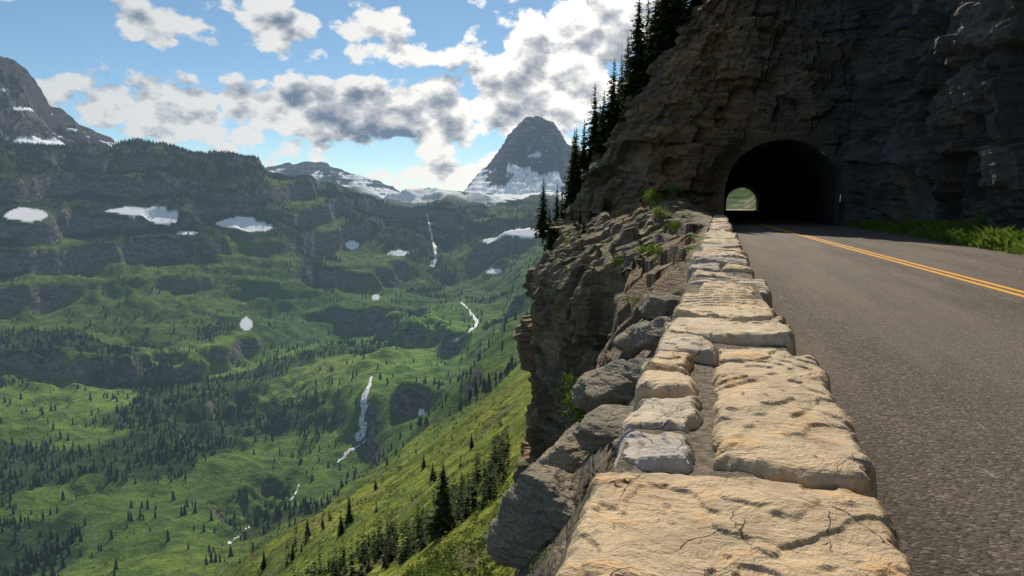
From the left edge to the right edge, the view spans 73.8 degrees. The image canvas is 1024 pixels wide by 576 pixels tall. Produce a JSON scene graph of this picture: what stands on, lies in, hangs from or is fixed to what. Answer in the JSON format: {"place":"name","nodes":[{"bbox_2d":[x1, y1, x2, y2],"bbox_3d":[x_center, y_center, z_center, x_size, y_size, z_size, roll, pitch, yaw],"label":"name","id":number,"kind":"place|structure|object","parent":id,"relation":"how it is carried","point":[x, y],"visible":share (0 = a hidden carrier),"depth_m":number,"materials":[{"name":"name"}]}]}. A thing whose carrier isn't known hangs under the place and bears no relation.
{"place":"outdoors","nodes":[
{"label":"outdoors","id":0,"kind":"place"},
{"bbox_2d":[0,56,114,146],"bbox_3d":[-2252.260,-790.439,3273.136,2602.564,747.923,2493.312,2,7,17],"label":"mountain peak","id":1,"kind":"structure","parent":0,"point":[29,114],"depth_m":2781.08,"materials":[{"name":"grey stone"}]},
{"bbox_2d":[0,136,567,575],"bbox_3d":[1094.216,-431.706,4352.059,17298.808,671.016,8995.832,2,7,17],"label":"terrain","id":2,"kind":"structure","parent":0,"point":[50,260],"depth_m":1540.63,"materials":[{"name":"green plant"}]},
{"bbox_2d":[259,551,266,570],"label":"conifer tree","id":3,"kind":"object","parent":2,"relation":"on","point":[263,566],"visible":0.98,"depth_m":336.28,"materials":[{"name":"green plant"}]},
{"bbox_2d":[0,132,559,575],"bbox_3d":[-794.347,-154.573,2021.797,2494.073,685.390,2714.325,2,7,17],"label":"distant forest","id":4,"kind":"object","parent":2,"relation":"on","point":[46,558],"visible":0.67,"depth_m":1446.11,"materials":[{"name":"green plant"}]},
{"bbox_2d":[289,543,295,560],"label":"conifer tree","id":5,"kind":"object","parent":2,"relation":"on","point":[292,556],"visible":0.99,"depth_m":299.90,"materials":[{"name":"green plant"}]},
{"bbox_2d":[90,357,510,575],"bbox_3d":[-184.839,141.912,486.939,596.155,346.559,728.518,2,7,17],"label":"hillside shrubs","id":6,"kind":"object","parent":2,"relation":"on","point":[432,567],"visible":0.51,"depth_m":130.93,"materials":[{"name":"green plant"}]},
{"bbox_2d":[303,519,311,538],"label":"conifer tree","id":7,"kind":"object","parent":2,"relation":"on","point":[307,528],"visible":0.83,"depth_m":329.61,"materials":[{"name":"green plant"}]},
{"bbox_2d":[145,399,511,575],"bbox_3d":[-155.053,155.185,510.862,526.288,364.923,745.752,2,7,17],"label":"hillside conifers","id":8,"kind":"object","parent":2,"relation":"on","point":[468,502],"visible":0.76,"depth_m":106.02,"materials":[{"name":"green plant"}]},
{"bbox_2d":[337,514,345,536],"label":"conifer tree","id":9,"kind":"object","parent":2,"relation":"on","point":[341,531],"visible":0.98,"depth_m":263.67,"materials":[{"name":"green plant"}]},
{"bbox_2d":[343,497,354,525],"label":"conifer tree","id":10,"kind":"object","parent":2,"relation":"on","point":[350,516],"visible":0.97,"depth_m":288.67,"materials":[{"name":"green plant"}]},
{"bbox_2d":[228,302,478,543],"bbox_3d":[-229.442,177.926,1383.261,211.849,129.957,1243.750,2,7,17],"label":"mountain stream","id":11,"kind":"structure","parent":2,"relation":"on","point":[457,339],"depth_m":1541.77,"materials":[{"name":"white liquid"}]},
{"bbox_2d":[337,376,372,462],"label":"waterfall","id":12,"kind":"structure","parent":2,"relation":"on","point":[359,435],"depth_m":1182.32,"materials":[{"name":"white liquid"}]},
{"bbox_2d":[421,455,426,468],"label":"conifer tree","id":13,"kind":"object","parent":2,"relation":"on","point":[423,465],"visible":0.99,"depth_m":318.79,"materials":[{"name":"green plant"}]},
{"bbox_2d":[426,214,436,266],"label":"waterfall","id":14,"kind":"structure","parent":2,"relation":"on","point":[432,263],"depth_m":2730.18,"materials":[{"name":"white liquid"}]},
{"bbox_2d":[429,462,434,480],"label":"conifer tree","id":15,"kind":"object","parent":2,"relation":"on","point":[431,476],"visible":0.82,"depth_m":240.31,"materials":[{"name":"green plant"}]},
{"bbox_2d":[424,461,460,541],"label":"conifer tree","id":16,"kind":"object","parent":2,"relation":"on","point":[441,520],"visible":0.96,"depth_m":86.68,"materials":[{"name":"green plant"}]},
{"bbox_2d":[468,434,474,449],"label":"conifer tree","id":17,"kind":"object","parent":2,"relation":"on","point":[471,446],"visible":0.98,"depth_m":245.58,"materials":[{"name":"green plant"}]},
{"bbox_2d":[266,161,399,195],"bbox_3d":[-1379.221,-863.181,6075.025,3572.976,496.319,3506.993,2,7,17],"label":"mountain ridge","id":18,"kind":"structure","parent":0,"point":[323,171],"depth_m":5679.24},
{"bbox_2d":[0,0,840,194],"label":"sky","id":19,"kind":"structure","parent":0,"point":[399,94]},
{"bbox_2d":[463,116,584,194],"bbox_3d":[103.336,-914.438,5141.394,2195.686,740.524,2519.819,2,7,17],"label":"mountain peak","id":20,"kind":"structure","parent":0,"point":[531,154],"depth_m":4616.61,"materials":[{"name":"grey stone"}]},
{"bbox_2d":[511,196,713,575],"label":"roadside cliff","id":21,"kind":"structure","parent":0,"point":[578,286],"depth_m":25.66,"materials":[{"name":"grey stone"}]},
{"bbox_2d":[486,462,579,568],"bbox_3d":[0.236,1.344,3.904,0.726,0.608,0.703,2,7,17],"label":"boulder","id":22,"kind":"object","parent":21,"relation":"on","point":[536,510],"visible":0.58,"depth_m":3.78,"materials":[{"name":"grey stone"}]},
{"bbox_2d":[529,548,550,573],"bbox_3d":[0.197,1.401,3.443,0.279,0.254,0.262,-5,9,-36],"label":"leafy shrub","id":23,"kind":"object","parent":21,"relation":"on","point":[531,564],"visible":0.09,"depth_m":3.42,"materials":[{"name":"green plant"}]},
{"bbox_2d":[530,177,551,243],"bbox_3d":[2.316,-5.929,51.931,1.976,5.150,2.002,7,10,40],"label":"conifer tree","id":24,"kind":"object","parent":21,"relation":"on","point":[541,226],"visible":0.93,"depth_m":51.83,"materials":[{"name":"green plant"}]},
{"bbox_2d":[543,208,555,253],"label":"conifer tree","id":25,"kind":"object","parent":21,"relation":"on","point":[549,242],"visible":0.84,"depth_m":51.03,"materials":[{"name":"green plant"}]},
{"bbox_2d":[550,183,563,239],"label":"conifer tree","id":26,"kind":"object","parent":21,"relation":"on","point":[556,215],"visible":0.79,"depth_m":51.38,"materials":[{"name":"green plant"}]},
{"bbox_2d":[559,186,563,217],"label":"conifer tree","id":27,"kind":"object","parent":21,"relation":"on","point":[561,215],"visible":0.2,"depth_m":54.82,"materials":[{"name":"green plant"}]},
{"bbox_2d":[536,422,588,473],"bbox_3d":[0.441,1.272,5.165,0.677,0.437,0.521,2,7,17],"label":"boulder","id":28,"kind":"object","parent":21,"relation":"on","point":[566,453],"visible":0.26,"depth_m":5.00,"materials":[{"name":"grey stone"}]},
{"bbox_2d":[561,540,565,552],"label":"boulder","id":29,"kind":"object","parent":21,"relation":"on","point":[563,546],"visible":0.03,"depth_m":3.17,"materials":[{"name":"grey stone"}]},
{"bbox_2d":[562,370,577,390],"bbox_3d":[0.788,1.018,7.139,0.468,0.336,0.623,-3,7,-20],"label":"leafy shrub","id":30,"kind":"object","parent":21,"relation":"on","point":[566,381],"visible":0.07,"depth_m":7.28,"materials":[{"name":"green plant"}]},
{"bbox_2d":[556,386,587,423],"bbox_3d":[0.781,1.196,6.834,0.606,0.545,0.476,-5,9,-37],"label":"leafy shrub","id":31,"kind":"object","parent":21,"relation":"on","point":[581,414],"visible":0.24,"depth_m":6.75,"materials":[{"name":"green plant"}]},
{"bbox_2d":[561,127,584,205],"bbox_3d":[4.615,-8.746,50.231,2.236,6.348,2.207,-1,7,-20],"label":"conifer tree","id":32,"kind":"object","parent":21,"relation":"on","point":[579,180],"visible":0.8,"depth_m":50.03,"materials":[{"name":"green plant"}]},
{"bbox_2d":[577,208,582,225],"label":"conifer tree","id":33,"kind":"object","parent":21,"relation":"on","point":[580,222],"visible":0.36,"depth_m":44.41,"materials":[{"name":"green plant"}]},
{"bbox_2d":[579,218,586,234],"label":"conifer tree","id":34,"kind":"object","parent":21,"relation":"on","point":[583,230],"visible":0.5,"depth_m":40.32,"materials":[{"name":"green plant"}]},
{"bbox_2d":[572,366,603,412],"bbox_3d":[0.908,1.005,6.525,0.658,0.489,0.460,2,7,17],"label":"boulder","id":35,"kind":"object","parent":21,"relation":"on","point":[582,400],"visible":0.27,"depth_m":6.41,"materials":[{"name":"grey stone"}]},
{"bbox_2d":[575,420,622,453],"bbox_3d":[0.647,0.986,4.399,0.496,0.245,0.273,2,7,17],"label":"boulder","id":36,"kind":"object","parent":21,"relation":"on","point":[592,436],"visible":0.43,"depth_m":4.35,"materials":[{"name":"grey stone"}]},
{"bbox_2d":[572,404,632,451],"bbox_3d":[0.694,1.020,4.931,0.512,0.313,0.435,2,7,17],"label":"boulder","id":37,"kind":"object","parent":21,"relation":"on","point":[611,413],"visible":0.31,"depth_m":4.88,"materials":[{"name":"grey stone"}]},
{"bbox_2d":[601,192,609,214],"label":"conifer tree","id":38,"kind":"object","parent":21,"relation":"on","point":[605,208],"visible":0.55,"depth_m":43.80,"materials":[{"name":"green plant"}]},
{"bbox_2d":[584,359,636,405],"bbox_3d":[0.873,0.818,5.837,0.536,0.390,0.608,-2,7,-16],"label":"boulder","id":39,"kind":"object","parent":21,"relation":"on","point":[609,383],"visible":0.61,"depth_m":5.68,"materials":[{"name":"grey stone"}]},
{"bbox_2d":[612,437,619,451],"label":"boulder","id":40,"kind":"object","parent":21,"relation":"on","point":[615,442],"visible":0.06,"depth_m":3.82,"materials":[{"name":"grey stone"}]},
{"bbox_2d":[610,249,624,264],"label":"leafy shrub","id":41,"kind":"object","parent":21,"relation":"on","point":[617,261],"visible":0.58,"depth_m":23.89,"materials":[{"name":"green plant"}]},
{"bbox_2d":[615,208,623,216],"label":"leafy shrub","id":42,"kind":"object","parent":21,"relation":"on","point":[619,211],"visible":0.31,"depth_m":40.60,"materials":[{"name":"green plant"}]},
{"bbox_2d":[613,320,648,355],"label":"boulder","id":43,"kind":"object","parent":21,"relation":"on","point":[623,341],"visible":0.6,"depth_m":7.10,"materials":[{"name":"grey stone"}]},
{"bbox_2d":[623,295,640,305],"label":"leafy shrub","id":44,"kind":"object","parent":21,"relation":"on","point":[626,298],"visible":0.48,"depth_m":9.29,"materials":[{"name":"green plant"}]},
{"bbox_2d":[622,358,651,382],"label":"boulder","id":45,"kind":"object","parent":21,"relation":"on","point":[631,370],"visible":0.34,"depth_m":5.35,"materials":[{"name":"grey stone"}]},
{"bbox_2d":[631,243,650,257],"bbox_3d":[3.573,-0.947,18.731,0.591,0.571,0.718,-3,8,-22],"label":"leafy shrub","id":46,"kind":"object","parent":21,"relation":"on","point":[642,250],"visible":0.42,"depth_m":18.70,"materials":[{"name":"green plant"}]},
{"bbox_2d":[638,187,649,199],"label":"leafy shrub","id":47,"kind":"object","parent":21,"relation":"on","point":[641,193],"visible":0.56,"depth_m":42.17,"materials":[{"name":"green plant"}]},
{"bbox_2d":[633,316,671,350],"bbox_3d":[1.378,0.432,6.342,0.509,0.333,0.349,2,7,17],"label":"boulder","id":48,"kind":"object","parent":21,"relation":"on","point":[647,336],"visible":0.66,"depth_m":6.28,"materials":[{"name":"grey stone"}]},
{"bbox_2d":[642,188,665,205],"bbox_3d":[7.547,-4.917,37.065,1.258,1.300,1.222,5,9,38],"label":"leafy shrub","id":49,"kind":"object","parent":21,"relation":"on","point":[649,198],"visible":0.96,"depth_m":37.01,"materials":[{"name":"green plant"}]},
{"bbox_2d":[646,242,663,256],"bbox_3d":[3.089,-0.829,14.721,0.435,0.341,0.654,2,7,17],"label":"leafy shrub","id":50,"kind":"object","parent":21,"relation":"on","point":[653,249],"visible":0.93,"depth_m":14.63,"materials":[{"name":"green plant"}]},
{"bbox_2d":[638,290,681,319],"bbox_3d":[1.695,0.218,7.926,0.472,0.368,0.404,5,8,35],"label":"boulder","id":51,"kind":"object","parent":21,"relation":"on","point":[654,305],"visible":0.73,"depth_m":7.80,"materials":[{"name":"grey stone"}]},
{"bbox_2d":[649,202,671,218],"bbox_3d":[6.567,-3.357,30.266,1.010,0.885,0.953,-3,7,-20],"label":"leafy shrub","id":52,"kind":"object","parent":21,"relation":"on","point":[663,210],"visible":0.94,"depth_m":30.17,"materials":[{"name":"green plant"}]},
{"bbox_2d":[665,220,681,231],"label":"leafy shrub","id":53,"kind":"object","parent":21,"relation":"on","point":[674,226],"visible":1,"depth_m":21.30,"materials":[{"name":"green plant"}]},
{"bbox_2d":[668,184,684,195],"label":"leafy shrub","id":54,"kind":"object","parent":21,"relation":"on","point":[674,187],"visible":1,"depth_m":39.52,"materials":[{"name":"green plant"}]},
{"bbox_2d":[726,152,822,209],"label":"hillside","id":55,"kind":"structure","parent":0,"point":[741,198],"depth_m":225.86,"materials":[{"name":"green plant"}]},
{"bbox_2d":[550,0,1023,249],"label":"tunnel mountain","id":56,"kind":"structure","parent":0,"point":[895,110],"depth_m":39.66,"materials":[{"name":"stone"}]},
{"bbox_2d":[560,141,573,209],"bbox_3d":[4.624,-8.331,51.843,2.168,6.118,1.890,-4,8,-29],"label":"conifer tree","id":57,"kind":"object","parent":56,"relation":"on","point":[563,206],"visible":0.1,"depth_m":51.91,"materials":[{"name":"green plant"}]},
{"bbox_2d":[563,130,582,203],"bbox_3d":[4.611,-8.712,49.937,1.779,6.137,1.663,2,7,15],"label":"conifer tree","id":58,"kind":"object","parent":56,"relation":"on","point":[574,168],"visible":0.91,"depth_m":49.85,"materials":[{"name":"green plant"}]},
{"bbox_2d":[578,118,589,173],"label":"conifer tree","id":59,"kind":"object","parent":56,"relation":"on","point":[584,164],"visible":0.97,"depth_m":50.47,"materials":[{"name":"green plant"}]},
{"bbox_2d":[579,84,600,171],"bbox_3d":[6.173,-11.886,51.550,2.880,7.114,2.560,3,8,26],"label":"conifer tree","id":60,"kind":"object","parent":56,"relation":"on","point":[593,132],"visible":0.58,"depth_m":51.29,"materials":[{"name":"green plant"}]},
{"bbox_2d":[591,90,606,158],"bbox_3d":[6.582,-11.761,49.182,1.551,5.032,1.530,2,8,-1],"label":"conifer tree","id":61,"kind":"object","parent":56,"relation":"on","point":[600,150],"visible":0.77,"depth_m":49.16,"materials":[{"name":"green plant"}]},
{"bbox_2d":[594,57,624,142],"bbox_3d":[7.160,-13.106,48.535,2.463,6.442,2.775,-3,8,-25],"label":"conifer tree","id":62,"kind":"object","parent":56,"relation":"on","point":[613,115],"visible":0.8,"depth_m":48.52,"materials":[{"name":"green plant"}]},
{"bbox_2d":[617,55,624,112],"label":"conifer tree","id":63,"kind":"object","parent":56,"relation":"on","point":[622,78],"visible":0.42,"depth_m":52.49,"materials":[{"name":"green plant"}]},
{"bbox_2d":[616,33,631,90],"bbox_3d":[9.493,-16.681,54.717,2.606,7.215,2.952,5,9,38],"label":"conifer tree","id":64,"kind":"object","parent":56,"relation":"on","point":[626,56],"visible":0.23,"depth_m":54.38,"materials":[{"name":"green plant"}]},
{"bbox_2d":[618,1,650,114],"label":"conifer tree","id":65,"kind":"object","parent":56,"relation":"on","point":[634,88],"visible":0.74,"depth_m":47.27,"materials":[{"name":"green plant"}]},
{"bbox_2d":[616,0,653,104],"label":"conifer tree","id":66,"kind":"object","parent":56,"relation":"on","point":[626,82],"visible":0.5,"depth_m":47.72,"materials":[{"name":"green plant"}]},
{"bbox_2d":[643,0,652,56],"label":"conifer tree","id":67,"kind":"object","parent":56,"relation":"on","point":[648,15],"visible":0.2,"depth_m":53.03,"materials":[{"name":"green plant"}]},
{"bbox_2d":[644,14,653,65],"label":"conifer tree","id":68,"kind":"object","parent":56,"relation":"on","point":[650,57],"visible":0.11,"depth_m":50.73,"materials":[{"name":"green plant"}]},
{"bbox_2d":[644,0,662,56],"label":"conifer tree","id":69,"kind":"object","parent":56,"relation":"on","point":[651,27],"visible":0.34,"depth_m":48.34,"materials":[{"name":"green plant"}]},
{"bbox_2d":[652,1,674,59],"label":"conifer tree","id":70,"kind":"object","parent":56,"relation":"on","point":[655,58],"visible":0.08,"depth_m":47.30,"materials":[{"name":"green plant"}]},
{"bbox_2d":[650,0,677,56],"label":"conifer tree","id":71,"kind":"object","parent":56,"relation":"on","point":[664,42],"visible":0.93,"depth_m":46.48,"materials":[{"name":"green plant"}]},
{"bbox_2d":[655,0,689,39],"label":"conifer tree","id":72,"kind":"object","parent":56,"relation":"on","point":[676,8],"visible":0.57,"depth_m":46.63,"materials":[{"name":"green plant"}]},
{"bbox_2d":[679,0,692,25],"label":"conifer tree","id":73,"kind":"object","parent":56,"relation":"on","point":[686,10],"visible":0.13,"depth_m":49.22,"materials":[{"name":"green plant"}]},
{"bbox_2d":[686,0,702,15],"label":"conifer tree","id":74,"kind":"object","parent":56,"relation":"on","point":[689,3],"visible":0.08,"depth_m":50.10,"materials":[{"name":"green plant"}]},
{"bbox_2d":[687,0,702,8],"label":"conifer tree","id":75,"kind":"object","parent":56,"relation":"on","point":[697,2],"visible":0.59,"depth_m":49.76,"materials":[{"name":"green plant"}]},
{"bbox_2d":[724,139,840,225],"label":"tunnel lining","id":76,"kind":"object","parent":56,"relation":"attached to","point":[793,178],"visible":0.96,"depth_m":55.60,"materials":[{"name":"black stone"}]},
{"bbox_2d":[725,209,1023,575],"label":"road","id":77,"kind":"structure","parent":0,"point":[924,369],"depth_m":5.42,"materials":[{"name":"grey asphalt"}]},
{"bbox_2d":[738,209,1023,296],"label":"line","id":78,"kind":"object","parent":77,"relation":"on","point":[1009,292],"visible":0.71,"depth_m":13.24,"materials":[{"name":"yellow paint"}]},
{"bbox_2d":[742,211,1023,292],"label":"line","id":79,"kind":"object","parent":77,"relation":"on","point":[912,263],"visible":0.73,"depth_m":13.89,"materials":[{"name":"yellow paint"}]},
{"bbox_2d":[846,217,1023,255],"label":"roadside verge","id":80,"kind":"structure","parent":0,"point":[905,234],"depth_m":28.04,"materials":[{"name":"green plant"}]},
{"bbox_2d":[901,211,913,220],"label":"leafy shrub","id":81,"kind":"object","parent":80,"relation":"on","point":[908,216],"visible":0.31,"depth_m":33.33,"materials":[{"name":"green plant"}]},
{"bbox_2d":[957,212,987,225],"bbox_3d":[18.241,-2.630,26.945,1.078,0.980,1.316,-5,8,-33],"label":"leafy shrub","id":82,"kind":"object","parent":80,"relation":"on","point":[978,220],"visible":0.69,"depth_m":26.70,"materials":[{"name":"green plant"}]},
{"label":"road shoulder","id":83,"kind":"structure","parent":0,"visible":0},
{"bbox_2d":[555,214,913,575],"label":"stone guard wall","id":84,"kind":"structure","parent":83,"relation":"on","point":[783,426],"depth_m":1.60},
{"bbox_2d":[614,222,786,559],"bbox_3d":[5.854,-1.296,19.255,0.540,0.814,42.080,2,7,17],"label":"mortar","id":85,"kind":"object","parent":84,"relation":"attached to","point":[701,437],"visible":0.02,"depth_m":2.12,"materials":[{"name":"beige concrete"}]}
]}

